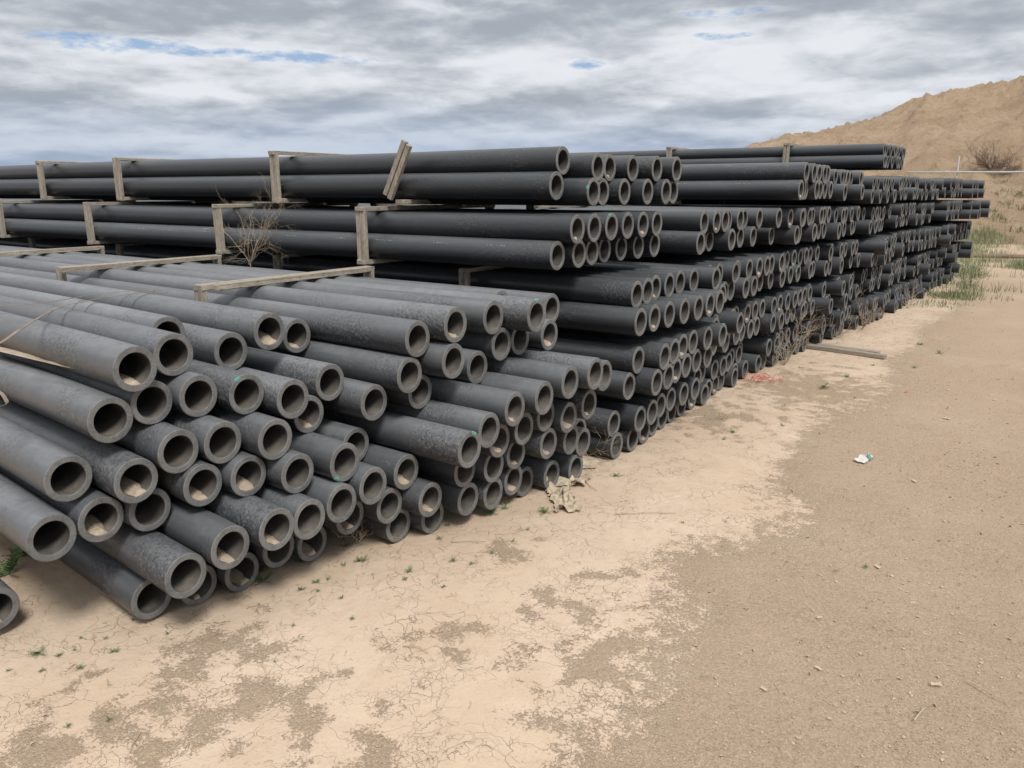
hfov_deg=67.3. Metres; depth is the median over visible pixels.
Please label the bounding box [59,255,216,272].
loose board
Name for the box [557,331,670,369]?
pipe
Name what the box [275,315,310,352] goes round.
pipe
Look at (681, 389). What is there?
pipe
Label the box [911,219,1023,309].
grass
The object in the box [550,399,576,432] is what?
pipe
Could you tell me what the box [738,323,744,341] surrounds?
pipe
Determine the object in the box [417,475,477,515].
pipe
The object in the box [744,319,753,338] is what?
pipe
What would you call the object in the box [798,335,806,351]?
pipe
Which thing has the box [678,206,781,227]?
pipe
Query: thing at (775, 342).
pipe
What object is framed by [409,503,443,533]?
pipe
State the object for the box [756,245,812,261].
pipe
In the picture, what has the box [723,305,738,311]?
pipe
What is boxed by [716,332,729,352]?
pipe
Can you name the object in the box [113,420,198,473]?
pipe
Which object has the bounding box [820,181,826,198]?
pipe
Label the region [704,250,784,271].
pipe
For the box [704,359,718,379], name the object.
pipe
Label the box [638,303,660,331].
pipe
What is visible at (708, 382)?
pipe
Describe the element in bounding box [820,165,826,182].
pipe
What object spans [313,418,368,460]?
pipe
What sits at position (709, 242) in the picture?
pipe
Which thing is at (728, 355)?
pipe
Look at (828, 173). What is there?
pipe
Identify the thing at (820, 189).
pipe
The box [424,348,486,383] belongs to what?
pipe
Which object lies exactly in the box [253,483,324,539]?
pipe
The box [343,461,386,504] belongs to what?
pipe
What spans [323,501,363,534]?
pipe
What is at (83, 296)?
strap
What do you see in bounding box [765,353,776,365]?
pipe
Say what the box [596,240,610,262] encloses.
pipe
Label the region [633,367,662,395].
pipe
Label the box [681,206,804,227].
pipe
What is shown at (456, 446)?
pipe
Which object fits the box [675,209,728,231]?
pipe
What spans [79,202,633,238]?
pipe
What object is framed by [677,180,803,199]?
pipe
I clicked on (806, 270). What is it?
pipe
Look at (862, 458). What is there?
litter scrap
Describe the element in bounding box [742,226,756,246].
pipe
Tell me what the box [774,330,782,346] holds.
pipe
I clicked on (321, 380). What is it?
pipe
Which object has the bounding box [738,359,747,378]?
pipe
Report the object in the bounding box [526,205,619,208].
timber frame
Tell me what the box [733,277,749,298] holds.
pipe
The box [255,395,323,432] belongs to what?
pipe
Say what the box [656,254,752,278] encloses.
pipe
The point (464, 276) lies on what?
timber frame
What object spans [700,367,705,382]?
pipe
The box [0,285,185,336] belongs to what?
pipe
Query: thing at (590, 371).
pipe
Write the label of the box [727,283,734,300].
pipe
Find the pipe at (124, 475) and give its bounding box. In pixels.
[0,396,157,503]
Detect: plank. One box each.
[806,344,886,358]
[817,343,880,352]
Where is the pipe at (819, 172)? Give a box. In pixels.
[816,164,821,181]
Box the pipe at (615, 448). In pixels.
[586,432,622,458]
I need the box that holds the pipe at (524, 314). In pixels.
[0,248,545,331]
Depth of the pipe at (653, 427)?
5.19 m
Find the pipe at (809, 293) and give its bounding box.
[783,284,811,301]
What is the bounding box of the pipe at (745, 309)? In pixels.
[724,302,750,322]
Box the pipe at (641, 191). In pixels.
[626,179,652,204]
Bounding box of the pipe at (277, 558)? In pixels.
[248,535,293,567]
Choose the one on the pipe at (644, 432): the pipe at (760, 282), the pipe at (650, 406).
the pipe at (650, 406)
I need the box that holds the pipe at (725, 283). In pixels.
[720,281,728,302]
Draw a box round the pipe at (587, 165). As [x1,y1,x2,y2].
[562,153,604,180]
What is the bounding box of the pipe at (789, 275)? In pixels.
[784,266,792,283]
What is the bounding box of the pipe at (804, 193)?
[801,183,805,199]
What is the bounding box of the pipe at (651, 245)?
[641,235,659,256]
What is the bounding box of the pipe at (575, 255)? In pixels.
[562,240,585,267]
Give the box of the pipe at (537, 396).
[478,371,552,414]
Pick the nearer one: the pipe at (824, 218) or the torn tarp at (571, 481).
the torn tarp at (571, 481)
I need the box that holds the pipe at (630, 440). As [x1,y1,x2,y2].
[618,429,638,451]
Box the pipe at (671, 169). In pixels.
[660,157,681,181]
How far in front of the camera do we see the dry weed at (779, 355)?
7.10 m
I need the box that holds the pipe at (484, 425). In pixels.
[385,399,499,447]
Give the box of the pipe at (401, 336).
[0,266,429,356]
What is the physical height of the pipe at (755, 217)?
0.177 m
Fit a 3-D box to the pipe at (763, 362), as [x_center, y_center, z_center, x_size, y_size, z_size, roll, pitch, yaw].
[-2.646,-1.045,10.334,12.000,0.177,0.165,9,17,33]
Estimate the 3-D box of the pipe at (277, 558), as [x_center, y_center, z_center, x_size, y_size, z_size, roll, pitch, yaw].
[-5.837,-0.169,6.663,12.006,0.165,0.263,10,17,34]
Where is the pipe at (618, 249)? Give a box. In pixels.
[608,239,626,260]
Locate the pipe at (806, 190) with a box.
[803,181,807,199]
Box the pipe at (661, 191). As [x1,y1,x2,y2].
[649,179,670,203]
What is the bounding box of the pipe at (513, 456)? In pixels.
[503,443,524,468]
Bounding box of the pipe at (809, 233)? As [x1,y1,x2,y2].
[800,223,816,241]
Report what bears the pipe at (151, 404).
on the pipe at (168, 447)
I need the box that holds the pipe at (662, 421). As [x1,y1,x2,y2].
[657,411,667,428]
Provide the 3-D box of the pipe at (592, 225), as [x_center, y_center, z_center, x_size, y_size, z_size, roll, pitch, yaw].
[-4.461,-1.748,7.795,12.000,0.177,0.165,10,17,33]
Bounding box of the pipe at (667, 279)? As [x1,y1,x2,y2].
[560,267,674,296]
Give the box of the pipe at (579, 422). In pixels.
[575,418,585,427]
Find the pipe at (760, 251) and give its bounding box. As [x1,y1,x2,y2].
[718,250,785,268]
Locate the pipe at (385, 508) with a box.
[362,485,401,523]
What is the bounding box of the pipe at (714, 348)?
[711,346,716,355]
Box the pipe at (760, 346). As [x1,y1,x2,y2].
[741,337,771,356]
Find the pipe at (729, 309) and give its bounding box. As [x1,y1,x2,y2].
[722,308,735,311]
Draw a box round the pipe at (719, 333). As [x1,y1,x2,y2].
[685,320,726,346]
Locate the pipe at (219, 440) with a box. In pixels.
[162,410,240,463]
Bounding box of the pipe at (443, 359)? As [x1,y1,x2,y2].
[311,339,464,378]
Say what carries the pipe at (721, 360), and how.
on the pipe at (721, 380)
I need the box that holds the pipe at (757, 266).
[658,253,762,277]
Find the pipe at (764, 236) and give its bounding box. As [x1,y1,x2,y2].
[755,228,774,244]
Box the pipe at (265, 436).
[207,406,291,459]
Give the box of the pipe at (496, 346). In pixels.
[456,327,510,360]
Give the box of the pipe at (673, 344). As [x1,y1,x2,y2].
[557,327,679,364]
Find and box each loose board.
[0,246,99,255]
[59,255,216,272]
[213,267,371,290]
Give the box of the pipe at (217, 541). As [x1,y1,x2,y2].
[156,493,248,569]
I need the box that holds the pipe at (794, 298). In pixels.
[760,289,797,308]
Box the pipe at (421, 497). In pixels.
[387,477,441,516]
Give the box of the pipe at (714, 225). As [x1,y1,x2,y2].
[0,199,720,232]
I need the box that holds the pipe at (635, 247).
[625,237,643,258]
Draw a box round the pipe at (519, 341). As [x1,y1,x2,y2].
[507,329,528,354]
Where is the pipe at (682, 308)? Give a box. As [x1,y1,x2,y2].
[657,296,689,323]
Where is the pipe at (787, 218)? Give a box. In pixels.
[779,208,792,227]
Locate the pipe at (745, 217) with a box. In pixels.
[136,200,747,228]
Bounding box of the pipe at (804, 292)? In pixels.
[782,286,806,302]
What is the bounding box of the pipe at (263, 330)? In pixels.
[0,272,284,349]
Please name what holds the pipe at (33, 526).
on the pipe at (9, 603)
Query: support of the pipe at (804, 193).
on the timber frame at (677, 202)
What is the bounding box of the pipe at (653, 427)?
[649,418,658,435]
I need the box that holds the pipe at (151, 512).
[90,484,170,531]
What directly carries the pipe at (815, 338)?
on the ground at (690, 472)
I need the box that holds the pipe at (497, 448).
[480,424,509,457]
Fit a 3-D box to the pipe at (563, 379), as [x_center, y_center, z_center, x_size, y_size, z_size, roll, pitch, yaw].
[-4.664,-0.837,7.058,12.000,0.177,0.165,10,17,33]
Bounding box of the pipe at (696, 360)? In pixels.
[690,349,700,372]
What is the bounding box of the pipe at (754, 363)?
[741,353,760,372]
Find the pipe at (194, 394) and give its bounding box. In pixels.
[154,370,216,416]
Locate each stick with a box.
[403,645,427,652]
[616,512,669,513]
[967,680,1008,703]
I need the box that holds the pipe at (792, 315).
[789,307,795,321]
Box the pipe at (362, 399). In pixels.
[320,377,386,420]
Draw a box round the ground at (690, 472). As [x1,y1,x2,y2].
[0,244,1023,767]
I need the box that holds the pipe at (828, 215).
[671,204,830,223]
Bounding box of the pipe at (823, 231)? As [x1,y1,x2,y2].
[819,222,825,238]
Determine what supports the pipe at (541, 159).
on the pipe at (545, 185)
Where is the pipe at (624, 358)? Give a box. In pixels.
[527,337,644,373]
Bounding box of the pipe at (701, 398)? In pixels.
[695,383,708,404]
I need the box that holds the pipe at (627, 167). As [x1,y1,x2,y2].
[613,155,638,181]
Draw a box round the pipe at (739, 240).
[734,228,743,247]
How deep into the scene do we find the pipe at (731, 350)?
6.52 m
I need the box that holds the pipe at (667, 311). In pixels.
[649,300,674,327]
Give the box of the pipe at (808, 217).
[640,205,811,225]
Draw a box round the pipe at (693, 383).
[678,376,699,399]
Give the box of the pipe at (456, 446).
[323,409,480,467]
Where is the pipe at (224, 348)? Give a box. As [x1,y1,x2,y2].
[181,322,247,369]
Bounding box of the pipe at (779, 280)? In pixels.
[772,269,784,287]
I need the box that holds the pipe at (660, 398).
[632,393,665,417]
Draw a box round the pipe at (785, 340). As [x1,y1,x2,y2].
[781,327,789,343]
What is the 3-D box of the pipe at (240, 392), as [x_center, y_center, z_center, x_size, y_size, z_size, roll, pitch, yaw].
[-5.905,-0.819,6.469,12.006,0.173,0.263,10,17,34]
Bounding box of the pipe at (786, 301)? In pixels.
[756,291,790,310]
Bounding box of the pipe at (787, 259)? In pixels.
[733,248,789,268]
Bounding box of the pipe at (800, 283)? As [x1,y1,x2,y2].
[790,282,810,285]
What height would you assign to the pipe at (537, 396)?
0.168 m
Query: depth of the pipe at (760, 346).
6.92 m
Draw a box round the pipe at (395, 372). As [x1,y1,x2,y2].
[247,339,421,393]
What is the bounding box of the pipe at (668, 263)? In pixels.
[614,260,711,266]
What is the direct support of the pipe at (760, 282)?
on the timber frame
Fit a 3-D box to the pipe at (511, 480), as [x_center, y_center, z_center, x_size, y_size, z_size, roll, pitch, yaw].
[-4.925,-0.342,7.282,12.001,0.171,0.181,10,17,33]
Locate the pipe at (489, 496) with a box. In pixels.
[471,478,502,509]
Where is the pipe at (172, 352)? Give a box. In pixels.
[0,295,192,375]
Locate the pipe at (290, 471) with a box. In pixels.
[239,449,313,493]
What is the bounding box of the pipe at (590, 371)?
[507,348,602,389]
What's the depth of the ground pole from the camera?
18.14 m
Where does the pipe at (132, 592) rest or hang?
on the ground at (690, 472)
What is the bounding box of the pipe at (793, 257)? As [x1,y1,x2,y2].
[737,247,796,266]
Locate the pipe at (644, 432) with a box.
[638,424,649,443]
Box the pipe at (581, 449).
[572,426,589,456]
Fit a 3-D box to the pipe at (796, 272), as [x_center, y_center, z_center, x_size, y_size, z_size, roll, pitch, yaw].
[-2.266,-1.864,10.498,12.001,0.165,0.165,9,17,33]
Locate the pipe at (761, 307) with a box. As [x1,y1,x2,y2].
[732,298,764,317]
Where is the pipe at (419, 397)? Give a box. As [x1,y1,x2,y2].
[384,374,431,408]
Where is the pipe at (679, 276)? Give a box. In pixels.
[580,265,684,293]
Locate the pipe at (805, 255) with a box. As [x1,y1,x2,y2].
[753,245,808,264]
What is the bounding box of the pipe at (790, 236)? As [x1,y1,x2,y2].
[772,225,799,244]
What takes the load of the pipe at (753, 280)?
on the timber frame
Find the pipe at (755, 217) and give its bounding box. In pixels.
[68,199,762,228]
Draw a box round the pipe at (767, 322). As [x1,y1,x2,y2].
[759,313,775,332]
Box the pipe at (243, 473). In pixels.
[197,450,265,496]
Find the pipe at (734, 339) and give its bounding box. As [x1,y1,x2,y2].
[729,333,739,344]
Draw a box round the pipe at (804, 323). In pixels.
[793,320,810,336]
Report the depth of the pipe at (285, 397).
3.17 m
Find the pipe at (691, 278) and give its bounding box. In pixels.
[594,262,698,290]
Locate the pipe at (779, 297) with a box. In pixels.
[755,293,782,311]
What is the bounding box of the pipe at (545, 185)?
[0,171,563,199]
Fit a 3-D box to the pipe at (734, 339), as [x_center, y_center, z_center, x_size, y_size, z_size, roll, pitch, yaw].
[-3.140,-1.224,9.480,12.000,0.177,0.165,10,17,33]
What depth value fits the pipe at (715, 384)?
6.22 m
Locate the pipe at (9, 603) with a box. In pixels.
[0,579,19,628]
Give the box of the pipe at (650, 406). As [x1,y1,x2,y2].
[596,395,657,424]
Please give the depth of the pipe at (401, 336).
3.66 m
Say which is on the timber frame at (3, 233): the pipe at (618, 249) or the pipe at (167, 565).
the pipe at (618, 249)
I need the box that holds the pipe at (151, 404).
[0,352,172,424]
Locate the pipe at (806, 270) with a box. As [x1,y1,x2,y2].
[800,262,812,278]
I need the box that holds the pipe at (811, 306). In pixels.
[806,299,814,315]
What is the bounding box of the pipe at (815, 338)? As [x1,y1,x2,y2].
[809,334,823,342]
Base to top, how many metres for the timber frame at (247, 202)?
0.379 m
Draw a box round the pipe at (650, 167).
[636,156,661,181]
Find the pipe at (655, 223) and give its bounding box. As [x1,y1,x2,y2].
[0,200,661,235]
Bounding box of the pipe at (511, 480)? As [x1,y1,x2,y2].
[499,466,521,495]
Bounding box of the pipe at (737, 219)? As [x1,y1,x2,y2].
[495,205,743,229]
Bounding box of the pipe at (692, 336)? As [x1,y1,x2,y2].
[656,327,697,353]
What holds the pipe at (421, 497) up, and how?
on the pipe at (399, 525)
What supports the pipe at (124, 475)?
on the pipe at (151, 512)
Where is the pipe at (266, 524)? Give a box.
[202,488,293,550]
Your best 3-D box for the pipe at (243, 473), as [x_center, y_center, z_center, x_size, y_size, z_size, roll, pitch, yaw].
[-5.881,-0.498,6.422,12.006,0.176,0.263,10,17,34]
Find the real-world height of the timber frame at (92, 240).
0.374 m
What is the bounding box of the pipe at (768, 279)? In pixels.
[762,272,773,288]
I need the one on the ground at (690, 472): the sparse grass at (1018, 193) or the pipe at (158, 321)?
the sparse grass at (1018, 193)
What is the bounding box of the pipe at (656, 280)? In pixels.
[161,244,660,299]
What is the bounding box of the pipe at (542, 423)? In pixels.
[530,403,554,431]
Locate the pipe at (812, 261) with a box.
[811,260,814,276]
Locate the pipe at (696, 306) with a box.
[671,293,703,320]
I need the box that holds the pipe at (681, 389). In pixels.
[671,381,688,405]
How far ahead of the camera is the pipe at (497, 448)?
3.69 m
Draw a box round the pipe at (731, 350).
[726,348,734,366]
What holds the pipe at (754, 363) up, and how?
on the ground at (690, 472)
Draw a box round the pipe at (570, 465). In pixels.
[549,452,582,478]
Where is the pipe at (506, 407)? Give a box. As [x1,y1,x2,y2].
[426,375,524,426]
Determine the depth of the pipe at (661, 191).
5.11 m
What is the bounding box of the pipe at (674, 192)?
[667,182,677,203]
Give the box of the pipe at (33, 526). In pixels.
[0,473,76,561]
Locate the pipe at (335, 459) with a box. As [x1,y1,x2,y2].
[289,429,358,481]
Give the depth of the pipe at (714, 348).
5.84 m
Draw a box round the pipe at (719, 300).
[696,288,723,313]
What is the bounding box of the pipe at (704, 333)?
[670,323,711,350]
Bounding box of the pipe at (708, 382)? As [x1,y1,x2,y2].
[702,378,711,398]
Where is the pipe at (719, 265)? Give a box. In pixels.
[623,258,722,282]
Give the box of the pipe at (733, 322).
[713,311,743,333]
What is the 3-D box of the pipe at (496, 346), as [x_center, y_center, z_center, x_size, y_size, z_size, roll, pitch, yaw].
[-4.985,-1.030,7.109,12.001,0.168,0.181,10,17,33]
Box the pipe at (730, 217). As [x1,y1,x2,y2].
[34,199,731,228]
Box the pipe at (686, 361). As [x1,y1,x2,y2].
[680,353,691,377]
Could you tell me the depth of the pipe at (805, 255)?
7.42 m
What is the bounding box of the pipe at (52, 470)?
[0,416,92,501]
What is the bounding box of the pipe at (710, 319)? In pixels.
[694,316,719,322]
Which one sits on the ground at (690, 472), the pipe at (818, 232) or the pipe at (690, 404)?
the pipe at (690, 404)
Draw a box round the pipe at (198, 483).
[156,458,221,506]
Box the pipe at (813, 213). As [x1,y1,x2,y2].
[806,207,814,222]
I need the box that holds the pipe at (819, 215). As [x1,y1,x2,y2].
[676,205,823,224]
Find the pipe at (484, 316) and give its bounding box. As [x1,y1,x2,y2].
[1,255,502,334]
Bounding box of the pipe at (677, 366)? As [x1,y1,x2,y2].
[672,358,681,382]
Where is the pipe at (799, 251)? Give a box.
[741,246,802,264]
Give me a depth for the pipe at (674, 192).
5.35 m
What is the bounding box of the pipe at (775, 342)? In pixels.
[752,334,778,353]
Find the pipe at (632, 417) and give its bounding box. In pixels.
[596,398,645,431]
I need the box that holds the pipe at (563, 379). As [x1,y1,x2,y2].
[487,356,578,398]
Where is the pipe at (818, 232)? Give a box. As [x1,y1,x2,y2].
[816,225,820,239]
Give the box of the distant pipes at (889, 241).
[569,143,990,338]
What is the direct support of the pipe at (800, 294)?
on the pipe at (800, 309)
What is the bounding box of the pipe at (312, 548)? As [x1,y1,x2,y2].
[292,527,326,560]
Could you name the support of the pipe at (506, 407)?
on the pipe at (497, 448)
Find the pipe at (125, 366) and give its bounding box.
[0,311,156,391]
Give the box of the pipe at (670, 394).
[659,387,675,410]
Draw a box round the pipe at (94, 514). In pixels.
[0,466,123,541]
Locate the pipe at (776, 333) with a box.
[758,332,778,335]
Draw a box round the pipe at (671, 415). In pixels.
[666,405,676,422]
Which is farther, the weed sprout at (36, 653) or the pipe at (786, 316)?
the pipe at (786, 316)
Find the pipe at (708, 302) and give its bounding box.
[681,290,714,316]
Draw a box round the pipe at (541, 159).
[0,146,569,178]
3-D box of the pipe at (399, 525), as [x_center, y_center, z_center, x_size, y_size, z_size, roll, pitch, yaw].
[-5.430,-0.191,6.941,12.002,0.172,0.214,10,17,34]
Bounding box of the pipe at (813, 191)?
[805,180,819,199]
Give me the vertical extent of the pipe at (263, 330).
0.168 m
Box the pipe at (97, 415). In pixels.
[0,355,132,442]
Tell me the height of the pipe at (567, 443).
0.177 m
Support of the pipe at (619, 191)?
on the timber frame at (41, 180)
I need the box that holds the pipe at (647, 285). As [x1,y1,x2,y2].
[7,234,653,303]
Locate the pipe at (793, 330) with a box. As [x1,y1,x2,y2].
[783,324,797,341]
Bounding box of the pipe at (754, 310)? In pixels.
[726,299,757,320]
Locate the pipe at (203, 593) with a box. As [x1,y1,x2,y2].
[179,564,216,605]
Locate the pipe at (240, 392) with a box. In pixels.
[187,359,263,414]
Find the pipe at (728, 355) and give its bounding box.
[714,352,731,371]
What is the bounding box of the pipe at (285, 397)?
[236,366,308,418]
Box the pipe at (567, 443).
[554,425,578,454]
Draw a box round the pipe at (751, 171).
[679,162,809,182]
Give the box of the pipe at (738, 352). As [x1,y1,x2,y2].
[728,345,741,363]
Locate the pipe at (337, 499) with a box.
[300,473,355,522]
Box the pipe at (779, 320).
[774,311,783,329]
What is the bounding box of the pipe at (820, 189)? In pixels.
[817,181,822,198]
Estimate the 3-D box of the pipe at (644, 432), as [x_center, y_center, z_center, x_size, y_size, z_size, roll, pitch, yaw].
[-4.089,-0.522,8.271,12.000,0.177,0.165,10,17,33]
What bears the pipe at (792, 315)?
on the timber frame
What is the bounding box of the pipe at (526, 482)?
[515,465,532,496]
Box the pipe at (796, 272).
[792,264,800,281]
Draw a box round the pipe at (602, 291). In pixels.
[0,237,642,307]
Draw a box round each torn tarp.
[545,481,581,512]
[546,473,591,485]
[582,457,598,468]
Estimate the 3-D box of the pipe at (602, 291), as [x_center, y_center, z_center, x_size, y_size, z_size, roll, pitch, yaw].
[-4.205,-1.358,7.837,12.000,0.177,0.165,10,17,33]
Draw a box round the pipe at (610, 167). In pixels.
[601,154,615,180]
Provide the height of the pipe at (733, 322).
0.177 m
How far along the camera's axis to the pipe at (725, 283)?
5.85 m
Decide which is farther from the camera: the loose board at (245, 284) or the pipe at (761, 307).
the pipe at (761, 307)
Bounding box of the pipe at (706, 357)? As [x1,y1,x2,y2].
[700,346,711,367]
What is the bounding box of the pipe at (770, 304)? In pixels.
[747,295,776,313]
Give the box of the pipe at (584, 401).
[553,388,596,419]
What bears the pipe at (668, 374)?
on the timber frame
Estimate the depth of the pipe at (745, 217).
6.25 m
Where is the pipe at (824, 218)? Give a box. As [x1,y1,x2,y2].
[786,206,826,223]
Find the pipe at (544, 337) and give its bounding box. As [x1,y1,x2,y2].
[527,319,557,350]
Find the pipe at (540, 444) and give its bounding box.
[525,428,556,458]
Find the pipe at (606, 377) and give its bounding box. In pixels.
[595,359,611,390]
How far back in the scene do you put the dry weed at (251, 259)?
5.57 m
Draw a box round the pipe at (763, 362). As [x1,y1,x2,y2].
[760,356,765,368]
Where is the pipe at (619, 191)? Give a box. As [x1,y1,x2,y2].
[605,178,629,204]
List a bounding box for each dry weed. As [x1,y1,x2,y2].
[205,183,299,266]
[334,522,397,542]
[586,427,621,461]
[710,408,733,419]
[761,303,829,364]
[762,334,788,366]
[833,309,853,339]
[854,287,887,328]
[902,281,927,310]
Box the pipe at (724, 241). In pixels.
[711,229,735,250]
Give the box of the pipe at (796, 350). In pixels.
[790,338,799,353]
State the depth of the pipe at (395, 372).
3.50 m
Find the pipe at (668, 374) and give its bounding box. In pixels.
[661,363,673,389]
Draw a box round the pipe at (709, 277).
[605,260,720,288]
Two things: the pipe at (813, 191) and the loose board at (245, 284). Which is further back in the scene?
the pipe at (813, 191)
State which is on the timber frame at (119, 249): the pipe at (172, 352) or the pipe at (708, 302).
the pipe at (708, 302)
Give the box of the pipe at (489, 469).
[473,454,503,482]
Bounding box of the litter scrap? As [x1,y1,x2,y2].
[854,453,871,462]
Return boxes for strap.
[0,290,159,343]
[0,290,167,305]
[0,391,8,405]
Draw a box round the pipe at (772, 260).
[703,252,774,273]
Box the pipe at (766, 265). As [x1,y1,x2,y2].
[702,253,769,275]
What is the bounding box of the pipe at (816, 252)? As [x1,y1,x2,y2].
[755,244,819,261]
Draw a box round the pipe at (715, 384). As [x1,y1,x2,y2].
[711,375,718,394]
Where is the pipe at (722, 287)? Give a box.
[717,284,725,301]
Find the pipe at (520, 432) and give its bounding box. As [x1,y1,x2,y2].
[506,412,532,444]
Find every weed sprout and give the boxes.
[0,545,22,574]
[2,547,26,556]
[26,645,44,655]
[256,573,272,582]
[353,554,368,560]
[481,509,499,514]
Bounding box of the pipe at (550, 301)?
[0,245,559,320]
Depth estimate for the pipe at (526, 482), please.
4.17 m
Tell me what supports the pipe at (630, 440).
on the ground at (690, 472)
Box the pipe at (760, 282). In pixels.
[757,276,762,290]
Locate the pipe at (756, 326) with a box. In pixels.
[753,317,759,335]
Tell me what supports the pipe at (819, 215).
on the pipe
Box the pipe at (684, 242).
[658,230,704,254]
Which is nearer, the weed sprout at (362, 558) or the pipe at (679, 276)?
the weed sprout at (362, 558)
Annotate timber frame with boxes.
[0,199,135,237]
[3,246,104,253]
[27,237,62,247]
[35,161,81,199]
[55,254,221,280]
[83,201,227,244]
[112,157,177,200]
[115,243,155,255]
[193,266,374,302]
[212,202,358,253]
[228,201,274,202]
[268,151,348,203]
[272,253,313,269]
[355,204,494,264]
[370,204,431,205]
[383,140,431,203]
[458,265,504,285]
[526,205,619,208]
[620,201,681,205]
[666,147,685,156]
[782,143,803,162]
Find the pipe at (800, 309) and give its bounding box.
[794,303,804,319]
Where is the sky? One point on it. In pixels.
(81, 80)
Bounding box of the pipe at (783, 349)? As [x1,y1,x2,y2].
[778,343,787,359]
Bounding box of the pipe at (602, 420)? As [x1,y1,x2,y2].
[584,407,619,436]
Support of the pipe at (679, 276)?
on the pipe at (696, 306)
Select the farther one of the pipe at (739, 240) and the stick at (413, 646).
the pipe at (739, 240)
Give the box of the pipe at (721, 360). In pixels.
[712,355,726,375]
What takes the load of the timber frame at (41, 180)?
on the pipe at (604, 190)
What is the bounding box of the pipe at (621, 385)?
[594,370,634,399]
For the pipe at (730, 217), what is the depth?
6.36 m
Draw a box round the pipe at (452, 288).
[0,246,507,295]
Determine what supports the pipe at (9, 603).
on the ground at (690, 472)
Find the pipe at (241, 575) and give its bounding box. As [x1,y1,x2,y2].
[205,551,258,591]
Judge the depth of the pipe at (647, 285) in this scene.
5.20 m
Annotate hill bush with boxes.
[964,142,1023,169]
[985,156,1023,176]
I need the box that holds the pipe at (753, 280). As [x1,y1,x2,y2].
[748,276,757,295]
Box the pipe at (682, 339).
[642,331,687,358]
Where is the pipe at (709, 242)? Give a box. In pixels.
[704,233,713,251]
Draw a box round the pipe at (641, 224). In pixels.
[308,206,648,237]
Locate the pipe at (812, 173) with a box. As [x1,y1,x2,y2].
[808,163,816,182]
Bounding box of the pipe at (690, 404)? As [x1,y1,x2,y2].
[685,399,695,409]
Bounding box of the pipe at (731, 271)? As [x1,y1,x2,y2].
[639,257,739,283]
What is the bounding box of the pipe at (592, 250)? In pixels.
[583,241,598,264]
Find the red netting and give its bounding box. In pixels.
[742,370,783,382]
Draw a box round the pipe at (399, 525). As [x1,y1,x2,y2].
[358,508,409,542]
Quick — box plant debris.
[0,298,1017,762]
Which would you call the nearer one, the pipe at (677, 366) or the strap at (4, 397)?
the strap at (4, 397)
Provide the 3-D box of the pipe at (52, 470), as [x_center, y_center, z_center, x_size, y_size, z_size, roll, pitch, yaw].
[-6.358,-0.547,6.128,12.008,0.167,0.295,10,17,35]
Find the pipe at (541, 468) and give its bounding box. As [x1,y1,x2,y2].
[521,455,559,488]
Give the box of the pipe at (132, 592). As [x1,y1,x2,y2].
[59,534,170,619]
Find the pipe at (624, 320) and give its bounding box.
[555,301,646,335]
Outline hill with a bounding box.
[744,75,1023,244]
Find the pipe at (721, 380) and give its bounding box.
[718,374,724,389]
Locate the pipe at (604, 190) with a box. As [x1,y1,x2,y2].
[0,178,608,205]
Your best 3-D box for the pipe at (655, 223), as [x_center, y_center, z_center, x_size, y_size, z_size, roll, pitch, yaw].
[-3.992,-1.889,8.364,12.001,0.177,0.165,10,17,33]
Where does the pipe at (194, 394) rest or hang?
on the pipe at (219, 440)
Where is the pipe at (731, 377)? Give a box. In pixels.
[723,367,737,386]
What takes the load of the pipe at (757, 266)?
on the pipe
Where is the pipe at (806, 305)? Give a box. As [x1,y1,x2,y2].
[804,301,807,316]
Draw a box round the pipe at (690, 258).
[642,256,740,278]
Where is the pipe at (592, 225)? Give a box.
[34,202,600,241]
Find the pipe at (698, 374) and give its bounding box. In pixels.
[688,368,701,381]
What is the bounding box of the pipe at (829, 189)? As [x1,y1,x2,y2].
[825,181,832,198]
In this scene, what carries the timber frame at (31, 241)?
on the pipe at (624, 320)
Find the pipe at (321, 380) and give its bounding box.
[241,347,343,400]
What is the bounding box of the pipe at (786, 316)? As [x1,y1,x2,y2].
[784,308,789,324]
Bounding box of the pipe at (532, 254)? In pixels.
[4,218,564,269]
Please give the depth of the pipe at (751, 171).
6.62 m
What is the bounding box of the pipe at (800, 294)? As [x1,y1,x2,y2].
[771,287,802,305]
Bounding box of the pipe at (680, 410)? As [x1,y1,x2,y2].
[675,403,685,416]
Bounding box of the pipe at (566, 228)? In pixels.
[2,203,584,243]
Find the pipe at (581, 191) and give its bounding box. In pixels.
[0,178,599,205]
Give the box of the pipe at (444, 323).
[0,256,466,342]
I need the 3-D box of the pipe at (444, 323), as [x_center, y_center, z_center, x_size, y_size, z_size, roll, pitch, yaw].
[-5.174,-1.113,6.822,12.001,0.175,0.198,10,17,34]
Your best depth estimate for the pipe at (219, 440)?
2.97 m
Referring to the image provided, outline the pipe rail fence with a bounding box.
[907,156,1023,199]
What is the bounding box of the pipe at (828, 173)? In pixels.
[826,165,829,182]
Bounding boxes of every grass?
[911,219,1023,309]
[981,138,1023,244]
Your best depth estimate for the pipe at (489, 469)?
3.77 m
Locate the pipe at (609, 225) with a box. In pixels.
[58,202,617,240]
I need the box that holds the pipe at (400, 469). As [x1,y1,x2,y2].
[360,443,417,489]
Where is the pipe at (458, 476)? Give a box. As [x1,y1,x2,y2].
[369,442,475,486]
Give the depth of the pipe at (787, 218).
6.56 m
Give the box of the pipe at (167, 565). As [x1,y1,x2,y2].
[88,522,206,598]
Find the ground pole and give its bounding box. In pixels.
[971,254,1023,258]
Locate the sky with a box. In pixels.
[0,0,1023,165]
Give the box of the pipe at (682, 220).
[236,203,708,233]
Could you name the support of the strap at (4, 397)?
hanging from the pipe at (97, 415)

